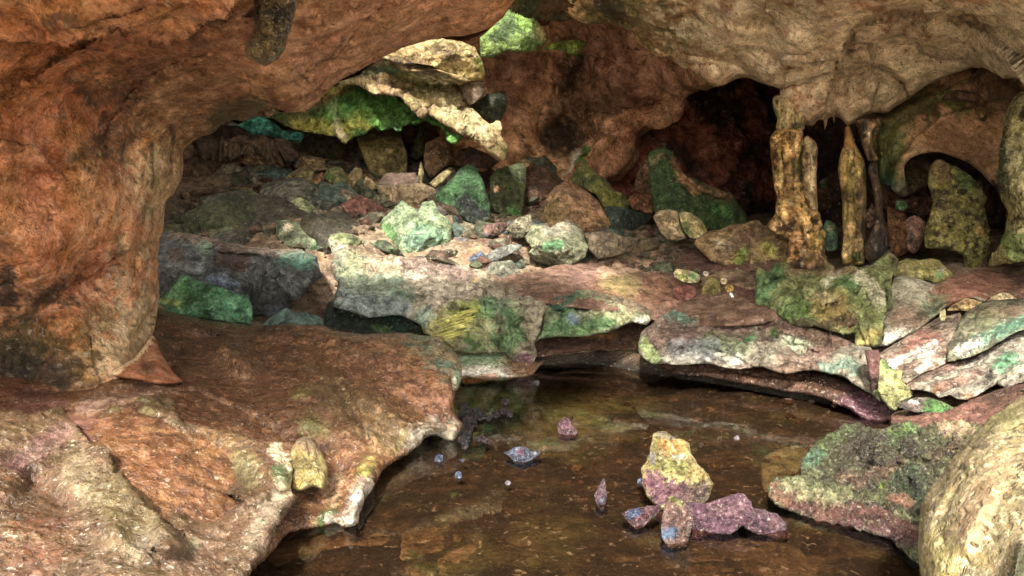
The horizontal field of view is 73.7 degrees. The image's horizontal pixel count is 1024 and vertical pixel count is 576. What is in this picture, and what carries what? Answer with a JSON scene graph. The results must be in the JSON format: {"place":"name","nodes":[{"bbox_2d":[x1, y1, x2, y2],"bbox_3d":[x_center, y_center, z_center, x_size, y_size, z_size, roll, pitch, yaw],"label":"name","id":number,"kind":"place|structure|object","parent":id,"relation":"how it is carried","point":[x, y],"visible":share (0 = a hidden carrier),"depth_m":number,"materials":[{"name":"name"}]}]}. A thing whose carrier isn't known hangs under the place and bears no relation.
{"place":"outdoors","nodes":[
{"label":"outdoors","id":0,"kind":"place"},
{"bbox_2d":[0,0,513,390],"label":"cave wall","id":1,"kind":"structure","parent":0,"point":[110,110],"depth_m":6.17,"materials":[{"name":"stone"}]},
{"bbox_2d":[244,0,298,65],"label":"stalactite","id":2,"kind":"object","parent":1,"relation":"hanging from","point":[266,43],"visible":1,"depth_m":4.78,"materials":[{"name":"stone"}]},
{"bbox_2d":[454,349,616,384],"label":"shore","id":3,"kind":"structure","parent":0,"point":[483,367],"depth_m":10.39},
{"bbox_2d":[433,18,714,189],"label":"back wall","id":4,"kind":"structure","parent":0,"point":[605,99],"depth_m":19.73,"materials":[{"name":"stone"}]},
{"bbox_2d":[158,128,1023,575],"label":"cave floor","id":5,"kind":"structure","parent":0,"point":[560,528],"depth_m":6.62,"materials":[{"name":"stone"}]},
{"bbox_2d":[163,224,199,233],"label":"stone","id":6,"kind":"object","parent":5,"relation":"on","point":[190,228],"visible":0.12,"depth_m":13.17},
{"bbox_2d":[158,275,252,324],"bbox_3d":[-4.491,0.158,10.081,1.738,0.737,1.274,0,5,0],"label":"boulder","id":7,"kind":"object","parent":5,"relation":"on","point":[187,295],"visible":0.98,"depth_m":9.61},
{"bbox_2d":[174,195,257,232],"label":"stone","id":8,"kind":"object","parent":5,"relation":"on","point":[223,214],"visible":0.47,"depth_m":13.77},
{"bbox_2d":[176,182,264,202],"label":"rock outcrop","id":9,"kind":"object","parent":5,"relation":"on","point":[196,193],"visible":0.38,"depth_m":16.75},
{"bbox_2d":[197,190,248,206],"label":"stone","id":10,"kind":"object","parent":5,"relation":"on","point":[241,194],"visible":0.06,"depth_m":15.19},
{"bbox_2d":[0,308,462,575],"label":"rock ledge","id":11,"kind":"object","parent":5,"relation":"on","point":[190,474],"visible":0.99,"depth_m":5.46,"materials":[{"name":"stone"}]},
{"bbox_2d":[263,308,323,325],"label":"boulder","id":12,"kind":"object","parent":11,"relation":"on","point":[285,316],"visible":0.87,"depth_m":9.77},
{"bbox_2d":[291,437,327,490],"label":"boulder","id":13,"kind":"object","parent":11,"relation":"on","point":[309,466],"visible":0.94,"depth_m":5.33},
{"bbox_2d":[213,229,249,244],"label":"stone","id":14,"kind":"object","parent":5,"relation":"on","point":[229,236],"visible":0.29,"depth_m":13.01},
{"bbox_2d":[210,125,254,139],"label":"boulder","id":15,"kind":"object","parent":5,"relation":"on","point":[227,132],"visible":0.5,"depth_m":20.38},
{"bbox_2d":[158,231,321,317],"bbox_3d":[-4.923,-0.226,11.452,4.275,1.461,2.233,2,5,19],"label":"rock slab","id":16,"kind":"object","parent":5,"relation":"on","point":[269,282],"visible":0.8,"depth_m":10.60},
{"bbox_2d":[182,135,298,177],"bbox_3d":[-7.492,-3.414,18.627,3.824,1.374,2.106,0,5,0],"label":"rock outcrop","id":17,"kind":"object","parent":5,"relation":"on","point":[201,157],"visible":0.77,"depth_m":17.86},
{"bbox_2d":[235,221,262,244],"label":"stone","id":18,"kind":"object","parent":5,"relation":"on","point":[244,229],"visible":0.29,"depth_m":13.36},
{"bbox_2d":[248,165,292,178],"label":"stone","id":19,"kind":"object","parent":5,"relation":"on","point":[271,172],"visible":0.23,"depth_m":18.05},
{"bbox_2d":[238,116,304,142],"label":"boulder","id":20,"kind":"object","parent":5,"relation":"on","point":[260,125],"visible":0.77,"depth_m":21.78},
{"bbox_2d":[244,195,310,224],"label":"stone","id":21,"kind":"object","parent":5,"relation":"on","point":[272,208],"visible":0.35,"depth_m":14.44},
{"bbox_2d":[259,177,319,205],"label":"stone","id":22,"kind":"object","parent":5,"relation":"on","point":[290,189],"visible":0.27,"depth_m":15.63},
{"bbox_2d":[275,220,316,250],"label":"boulder","id":23,"kind":"object","parent":5,"relation":"on","point":[291,234],"visible":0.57,"depth_m":13.05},
{"bbox_2d":[284,167,313,182],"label":"boulder","id":24,"kind":"object","parent":5,"relation":"on","point":[307,173],"visible":0.58,"depth_m":17.78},
{"bbox_2d":[290,197,315,213],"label":"boulder","id":25,"kind":"object","parent":5,"relation":"on","point":[304,205],"visible":0.38,"depth_m":14.74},
{"bbox_2d":[294,155,327,171],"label":"boulder","id":26,"kind":"object","parent":5,"relation":"on","point":[314,164],"visible":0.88,"depth_m":18.52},
{"bbox_2d":[317,181,329,189],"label":"stone","id":27,"kind":"object","parent":5,"relation":"on","point":[321,185],"visible":0.06,"depth_m":16.29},
{"bbox_2d":[298,132,351,159],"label":"boulder","id":28,"kind":"object","parent":5,"relation":"on","point":[320,145],"visible":0.68,"depth_m":20.25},
{"bbox_2d":[301,211,357,254],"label":"stone","id":29,"kind":"object","parent":5,"relation":"on","point":[323,227],"visible":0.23,"depth_m":13.45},
{"bbox_2d":[268,531,392,567],"bbox_3d":[-1.331,1.915,5.131,0.984,0.156,0.615,-2,6,-25],"label":"sunken rock","id":30,"kind":"object","parent":5,"relation":"on","point":[288,552],"visible":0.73,"depth_m":4.95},
{"bbox_2d":[323,167,347,183],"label":"boulder","id":31,"kind":"object","parent":5,"relation":"on","point":[334,175],"visible":0.84,"depth_m":17.53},
{"bbox_2d":[316,181,358,205],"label":"stone","id":32,"kind":"object","parent":5,"relation":"on","point":[334,194],"visible":0.44,"depth_m":15.69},
{"bbox_2d":[340,195,386,214],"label":"boulder","id":33,"kind":"object","parent":5,"relation":"on","point":[360,204],"visible":0.71,"depth_m":14.94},
{"bbox_2d":[352,178,380,198],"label":"stone","id":34,"kind":"object","parent":5,"relation":"on","point":[360,188],"visible":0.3,"depth_m":16.75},
{"bbox_2d":[357,128,407,178],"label":"boulder","id":35,"kind":"object","parent":5,"relation":"on","point":[384,152],"visible":0.81,"depth_m":18.62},
{"bbox_2d":[269,58,508,160],"bbox_3d":[-2.845,-4.576,17.491,7.796,3.139,2.703,3,6,34],"label":"rock slab","id":36,"kind":"object","parent":5,"relation":"on","point":[364,102],"visible":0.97,"depth_m":17.03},
{"bbox_2d":[460,80,484,104],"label":"boulder","id":37,"kind":"object","parent":36,"relation":"on","point":[472,92],"visible":0.98,"depth_m":15.92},
{"bbox_2d":[383,38,484,83],"bbox_3d":[-1.837,-5.249,15.852,2.448,1.083,1.672,0,5,0],"label":"boulder","id":38,"kind":"object","parent":37,"relation":"on","point":[460,62],"visible":0.96,"depth_m":15.32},
{"bbox_2d":[471,91,505,123],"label":"boulder","id":39,"kind":"object","parent":36,"relation":"on","point":[489,108],"visible":0.94,"depth_m":16.59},
{"bbox_2d":[378,172,419,185],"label":"stone","id":40,"kind":"object","parent":5,"relation":"on","point":[388,179],"visible":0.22,"depth_m":17.43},
{"bbox_2d":[375,183,435,205],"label":"boulder","id":41,"kind":"object","parent":5,"relation":"on","point":[416,194],"visible":0.81,"depth_m":16.28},
{"bbox_2d":[380,200,452,252],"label":"boulder","id":42,"kind":"object","parent":5,"relation":"on","point":[406,227],"visible":0.91,"depth_m":13.07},
{"bbox_2d":[324,233,548,363],"bbox_3d":[-1.402,0.146,11.693,4.033,2.156,3.435,0,5,0],"label":"rock slab","id":43,"kind":"object","parent":5,"relation":"on","point":[459,308],"visible":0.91,"depth_m":10.65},
{"bbox_2d":[327,233,361,247],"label":"boulder","id":44,"kind":"object","parent":43,"relation":"on","point":[349,239],"visible":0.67,"depth_m":12.10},
{"bbox_2d":[373,240,403,255],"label":"boulder","id":45,"kind":"object","parent":43,"relation":"on","point":[386,246],"visible":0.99,"depth_m":12.31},
{"bbox_2d":[399,527,478,575],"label":"sunken rock","id":46,"kind":"object","parent":5,"relation":"on","point":[410,538],"visible":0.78,"depth_m":4.87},
{"bbox_2d":[426,169,457,187],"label":"stone","id":47,"kind":"object","parent":5,"relation":"on","point":[431,179],"visible":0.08,"depth_m":18.07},
{"bbox_2d":[423,135,451,177],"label":"boulder","id":48,"kind":"object","parent":47,"relation":"on","point":[437,158],"visible":0.98,"depth_m":18.12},
{"bbox_2d":[436,164,490,223],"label":"boulder","id":49,"kind":"object","parent":5,"relation":"on","point":[463,192],"visible":0.96,"depth_m":15.47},
{"bbox_2d":[453,147,498,169],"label":"boulder","id":50,"kind":"object","parent":49,"relation":"on","point":[472,156],"visible":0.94,"depth_m":17.30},
{"bbox_2d":[482,222,510,236],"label":"boulder","id":51,"kind":"object","parent":5,"relation":"on","point":[496,228],"visible":0.91,"depth_m":13.67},
{"bbox_2d":[164,151,838,523],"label":"scree","id":52,"kind":"structure","parent":5,"relation":"on","point":[476,231],"depth_m":13.48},
{"bbox_2d":[485,260,520,277],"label":"boulder","id":53,"kind":"object","parent":5,"relation":"on","point":[502,269],"visible":0.74,"depth_m":12.21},
{"bbox_2d":[485,244,521,261],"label":"boulder","id":54,"kind":"object","parent":53,"relation":"on","point":[497,254],"visible":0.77,"depth_m":12.56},
{"bbox_2d":[490,163,525,215],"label":"boulder","id":55,"kind":"object","parent":5,"relation":"on","point":[507,188],"visible":0.95,"depth_m":16.05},
{"bbox_2d":[480,9,547,57],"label":"boulder","id":56,"kind":"object","parent":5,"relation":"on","point":[510,31],"visible":0.98,"depth_m":14.56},
{"bbox_2d":[506,214,532,238],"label":"boulder","id":57,"kind":"object","parent":5,"relation":"on","point":[518,228],"visible":0.95,"depth_m":13.39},
{"bbox_2d":[503,446,539,464],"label":"stone","id":58,"kind":"object","parent":5,"relation":"on","point":[520,455],"visible":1,"depth_m":6.47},
{"bbox_2d":[524,163,563,206],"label":"boulder","id":59,"kind":"object","parent":5,"relation":"on","point":[542,182],"visible":0.49,"depth_m":17.63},
{"bbox_2d":[541,40,585,54],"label":"boulder","id":60,"kind":"object","parent":5,"relation":"on","point":[574,47],"visible":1,"depth_m":17.75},
{"bbox_2d":[557,417,577,438],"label":"stone","id":61,"kind":"object","parent":5,"relation":"on","point":[566,429],"visible":1,"depth_m":7.29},
{"bbox_2d":[537,182,611,232],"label":"boulder","id":62,"kind":"object","parent":5,"relation":"on","point":[582,209],"visible":0.85,"depth_m":15.03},
{"bbox_2d":[535,289,653,356],"bbox_3d":[1.366,0.575,10.931,2.046,1.072,1.513,0,5,0],"label":"rock ledge","id":63,"kind":"object","parent":5,"relation":"on","point":[567,329],"visible":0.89,"depth_m":10.57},
{"bbox_2d":[571,164,629,208],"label":"boulder","id":64,"kind":"object","parent":5,"relation":"on","point":[586,177],"visible":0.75,"depth_m":16.01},
{"bbox_2d":[621,505,661,529],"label":"stone","id":65,"kind":"object","parent":5,"relation":"on","point":[638,518],"visible":1,"depth_m":5.06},
{"bbox_2d":[634,158,650,194],"bbox_3d":[3.775,-3.181,19.613,0.585,1.090,0.677,0,5,0],"label":"rock slab","id":66,"kind":"object","parent":5,"relation":"on","point":[642,185],"visible":0.8,"depth_m":19.36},
{"bbox_2d":[641,431,712,510],"bbox_3d":[1.371,1.532,5.677,0.581,0.671,0.693,1,5,15],"label":"boulder","id":67,"kind":"object","parent":5,"relation":"on","point":[670,466],"visible":0.91,"depth_m":5.45,"materials":[{"name":"stone"}]},
{"bbox_2d":[661,495,693,548],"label":"stone","id":68,"kind":"object","parent":5,"relation":"on","point":[677,522],"visible":1,"depth_m":4.79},
{"bbox_2d":[681,493,788,539],"bbox_3d":[1.691,1.736,5.154,0.856,0.425,0.512,0,5,0],"label":"rock slab","id":69,"kind":"object","parent":5,"relation":"on","point":[729,514],"visible":0.98,"depth_m":4.97,"materials":[{"name":"stone"}]},
{"bbox_2d":[694,220,787,264],"bbox_3d":[4.410,-0.859,13.037,1.817,0.897,1.658,0,5,0],"label":"rock mound","id":70,"kind":"object","parent":5,"relation":"on","point":[752,241],"visible":0.88,"depth_m":12.72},
{"bbox_2d":[679,212,706,238],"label":"boulder","id":71,"kind":"object","parent":70,"relation":"on","point":[693,225],"visible":0.94,"depth_m":13.50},
{"bbox_2d":[685,539,818,575],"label":"sunken rock","id":72,"kind":"object","parent":5,"relation":"on","point":[778,559],"visible":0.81,"depth_m":4.72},
{"bbox_2d":[638,310,881,400],"bbox_3d":[3.509,0.731,9.949,3.399,0.948,3.545,3,6,29],"label":"rock ledge","id":73,"kind":"object","parent":5,"relation":"on","point":[779,345],"visible":0.77,"depth_m":9.25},
{"bbox_2d":[701,278,721,294],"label":"stone","id":74,"kind":"object","parent":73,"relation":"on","point":[712,286],"visible":0.77,"depth_m":11.26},
{"bbox_2d":[865,350,880,391],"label":"boulder","id":75,"kind":"object","parent":73,"relation":"on","point":[873,357],"visible":0.98,"depth_m":7.63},
{"bbox_2d":[658,364,891,422],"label":"rock ledge","id":76,"kind":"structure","parent":5,"relation":"on","point":[861,404],"depth_m":8.74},
{"bbox_2d":[878,359,913,410],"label":"boulder","id":77,"kind":"object","parent":76,"relation":"on","point":[894,391],"visible":0.96,"depth_m":7.53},
{"bbox_2d":[760,446,807,491],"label":"sunken rock","id":78,"kind":"object","parent":5,"relation":"on","point":[789,464],"visible":0.84,"depth_m":6.58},
{"bbox_2d":[765,95,826,269],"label":"dripstone column","id":79,"kind":"structure","parent":5,"relation":"on","point":[796,221],"depth_m":11.82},
{"bbox_2d":[754,250,897,347],"bbox_3d":[4.631,0.100,10.019,2.034,1.280,2.912,2,5,21],"label":"boulder","id":80,"kind":"object","parent":5,"relation":"on","point":[857,302],"visible":1,"depth_m":9.53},
{"bbox_2d":[817,171,841,211],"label":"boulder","id":81,"kind":"object","parent":5,"relation":"on","point":[828,191],"visible":0.88,"depth_m":13.97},
{"bbox_2d":[823,220,837,250],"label":"boulder","id":82,"kind":"object","parent":5,"relation":"on","point":[831,237],"visible":0.88,"depth_m":12.61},
{"bbox_2d":[838,126,866,265],"bbox_3d":[6.125,-1.663,12.243,0.524,2.506,0.978,3,6,32],"label":"stalagmite","id":83,"kind":"object","parent":5,"relation":"on","point":[852,172],"visible":0.98,"depth_m":11.92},
{"bbox_2d":[768,419,979,575],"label":"rock ledge","id":84,"kind":"object","parent":5,"relation":"on","point":[858,476],"visible":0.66,"depth_m":5.45,"materials":[{"name":"stone"}]},
{"bbox_2d":[864,161,889,262],"bbox_3d":[6.376,-1.331,11.880,0.371,1.782,1.117,3,6,32],"label":"stalagmite","id":85,"kind":"object","parent":5,"relation":"on","point":[877,245],"visible":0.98,"depth_m":11.68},
{"bbox_2d":[887,207,907,256],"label":"boulder","id":86,"kind":"object","parent":5,"relation":"on","point":[896,220],"visible":0.91,"depth_m":12.25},
{"bbox_2d":[905,216,925,252],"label":"boulder","id":87,"kind":"object","parent":5,"relation":"on","point":[915,226],"visible":0.98,"depth_m":12.02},
{"bbox_2d":[905,155,929,192],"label":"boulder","id":88,"kind":"object","parent":5,"relation":"on","point":[917,171],"visible":0.91,"depth_m":14.11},
{"bbox_2d":[878,269,1023,346],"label":"rock mound","id":89,"kind":"object","parent":5,"relation":"on","point":[918,304],"visible":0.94,"depth_m":9.03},
{"bbox_2d":[892,258,953,282],"bbox_3d":[6.115,-0.260,10.151,1.044,0.374,0.633,0,5,0],"label":"rock mound","id":90,"kind":"object","parent":89,"relation":"on","point":[933,270],"visible":0.89,"depth_m":9.99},
{"bbox_2d":[924,159,990,268],"bbox_3d":[7.210,-1.192,11.032,0.894,1.851,1.759,3,6,33],"label":"boulder","id":91,"kind":"object","parent":5,"relation":"on","point":[957,221],"visible":0.98,"depth_m":10.57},
{"bbox_2d":[918,389,1023,575],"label":"boulder","id":92,"kind":"object","parent":5,"relation":"on","point":[971,520],"visible":1,"depth_m":3.28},
{"bbox_2d":[988,91,1023,265],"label":"rock pillar","id":93,"kind":"object","parent":5,"relation":"on","point":[1010,180],"visible":1,"depth_m":9.27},
{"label":"stone","id":94,"kind":"object","parent":5,"relation":"on","visible":0},
{"bbox_2d":[409,122,424,159],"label":"boulder","id":95,"kind":"object","parent":94,"relation":"on","point":[417,150],"visible":0.99,"depth_m":19.50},
{"bbox_2d":[232,6,975,145],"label":"cave roof","id":96,"kind":"structure","parent":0,"point":[408,132],"depth_m":28.78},
{"bbox_2d":[497,220,821,326],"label":"earth terrace","id":97,"kind":"structure","parent":0,"point":[651,291],"depth_m":11.39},
{"bbox_2d":[525,220,587,265],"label":"boulder","id":98,"kind":"object","parent":97,"relation":"on","point":[562,242],"visible":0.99,"depth_m":12.83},
{"bbox_2d":[584,231,637,258],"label":"boulder","id":99,"kind":"object","parent":97,"relation":"on","point":[603,244],"visible":0.99,"depth_m":13.04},
{"bbox_2d":[602,206,650,230],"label":"stone","id":100,"kind":"object","parent":97,"relation":"on","point":[625,218],"visible":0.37,"depth_m":15.84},
{"bbox_2d":[628,193,653,212],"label":"rock","id":101,"kind":"object","parent":97,"relation":"on","point":[641,202],"visible":0.91,"depth_m":17.40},
{"bbox_2d":[653,210,685,240],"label":"boulder","id":102,"kind":"object","parent":97,"relation":"on","point":[668,224],"visible":1,"depth_m":13.63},
{"bbox_2d":[673,284,695,299],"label":"stone","id":103,"kind":"object","parent":97,"relation":"on","point":[684,292],"visible":1,"depth_m":11.25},
{"bbox_2d":[674,269,699,282],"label":"stone","id":104,"kind":"object","parent":97,"relation":"on","point":[687,276],"visible":1,"depth_m":11.65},
{"bbox_2d":[648,147,748,231],"bbox_3d":[4.279,-2.245,15.409,2.538,1.933,2.176,0,5,0],"label":"boulder","id":105,"kind":"object","parent":97,"relation":"on","point":[673,186],"visible":0.87,"depth_m":14.75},
{"bbox_2d":[611,78,779,215],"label":"tunnel wall","id":106,"kind":"structure","parent":0,"point":[718,137],"depth_m":21.90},
{"bbox_2d":[511,0,1023,125],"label":"cave ceiling","id":107,"kind":"structure","parent":0,"point":[848,62],"depth_m":10.96,"materials":[{"name":"stone"}]},
{"bbox_2d":[857,117,880,161],"bbox_3d":[6.310,-2.622,12.091,0.378,0.803,0.898,3,6,30],"label":"stalactite","id":108,"kind":"object","parent":107,"relation":"hanging from","point":[867,127],"visible":1,"depth_m":11.80},
{"bbox_2d":[802,117,1005,229],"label":"chamber wall","id":109,"kind":"structure","parent":0,"point":[829,139],"depth_m":18.70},
{"bbox_2d":[856,68,1023,245],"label":"side wall","id":110,"kind":"structure","parent":0,"point":[925,119],"depth_m":12.24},
{"bbox_2d":[881,183,932,214],"bbox_3d":[7.849,-1.757,13.519,1.325,0.636,0.751,0,5,0],"label":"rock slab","id":111,"kind":"object","parent":110,"relation":"on","point":[916,205],"visible":0.73,"depth_m":13.25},
{"bbox_2d":[941,90,987,121],"bbox_3d":[7.480,-3.006,11.290,0.687,0.558,0.844,3,6,27],"label":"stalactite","id":112,"kind":"object","parent":110,"relation":"hanging from","point":[974,98],"visible":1,"depth_m":10.99},
{"bbox_2d":[874,291,1023,402],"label":"earth bank","id":113,"kind":"structure","parent":0,"point":[948,398],"depth_m":7.67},
{"bbox_2d":[880,313,961,382],"bbox_3d":[5.089,0.717,8.509,0.863,0.806,2.119,3,6,32],"label":"rock slab","id":114,"kind":"object","parent":113,"relation":"on","point":[916,353],"visible":0.96,"depth_m":8.17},
{"bbox_2d":[947,298,981,310],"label":"stone","id":115,"kind":"object","parent":114,"relation":"on","point":[966,304],"visible":0.9,"depth_m":8.59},
{"bbox_2d":[905,331,1023,399],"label":"rock slab","id":116,"kind":"object","parent":113,"relation":"on","point":[1001,363],"visible":0.98,"depth_m":7.38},
{"bbox_2d":[946,299,1023,361],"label":"rock slab","id":117,"kind":"object","parent":113,"relation":"on","point":[981,327],"visible":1,"depth_m":7.93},
{"bbox_2d":[890,384,1023,434],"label":"mud flat","id":118,"kind":"structure","parent":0,"point":[980,410],"depth_m":6.58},
{"bbox_2d":[898,397,953,412],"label":"stone","id":119,"kind":"object","parent":118,"relation":"on","point":[922,404],"visible":0.86,"depth_m":6.85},
{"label":"stone","id":120,"kind":"object","parent":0,"visible":0},
{"bbox_2d":[516,155,556,173],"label":"stone","id":121,"kind":"object","parent":120,"relation":"on","point":[544,161],"visible":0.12,"depth_m":19.63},
{"label":"pool water","id":122,"kind":"structure","parent":0,"visible":0},
{"bbox_2d":[594,478,606,510],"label":"stone","id":123,"kind":"object","parent":122,"relation":"in","point":[600,495],"visible":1,"depth_m":5.44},
{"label":"stone","id":124,"kind":"object","parent":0,"visible":0},
{"bbox_2d":[165,196,188,213],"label":"boulder","id":125,"kind":"object","parent":124,"relation":"on","point":[177,205],"visible":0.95,"depth_m":15.01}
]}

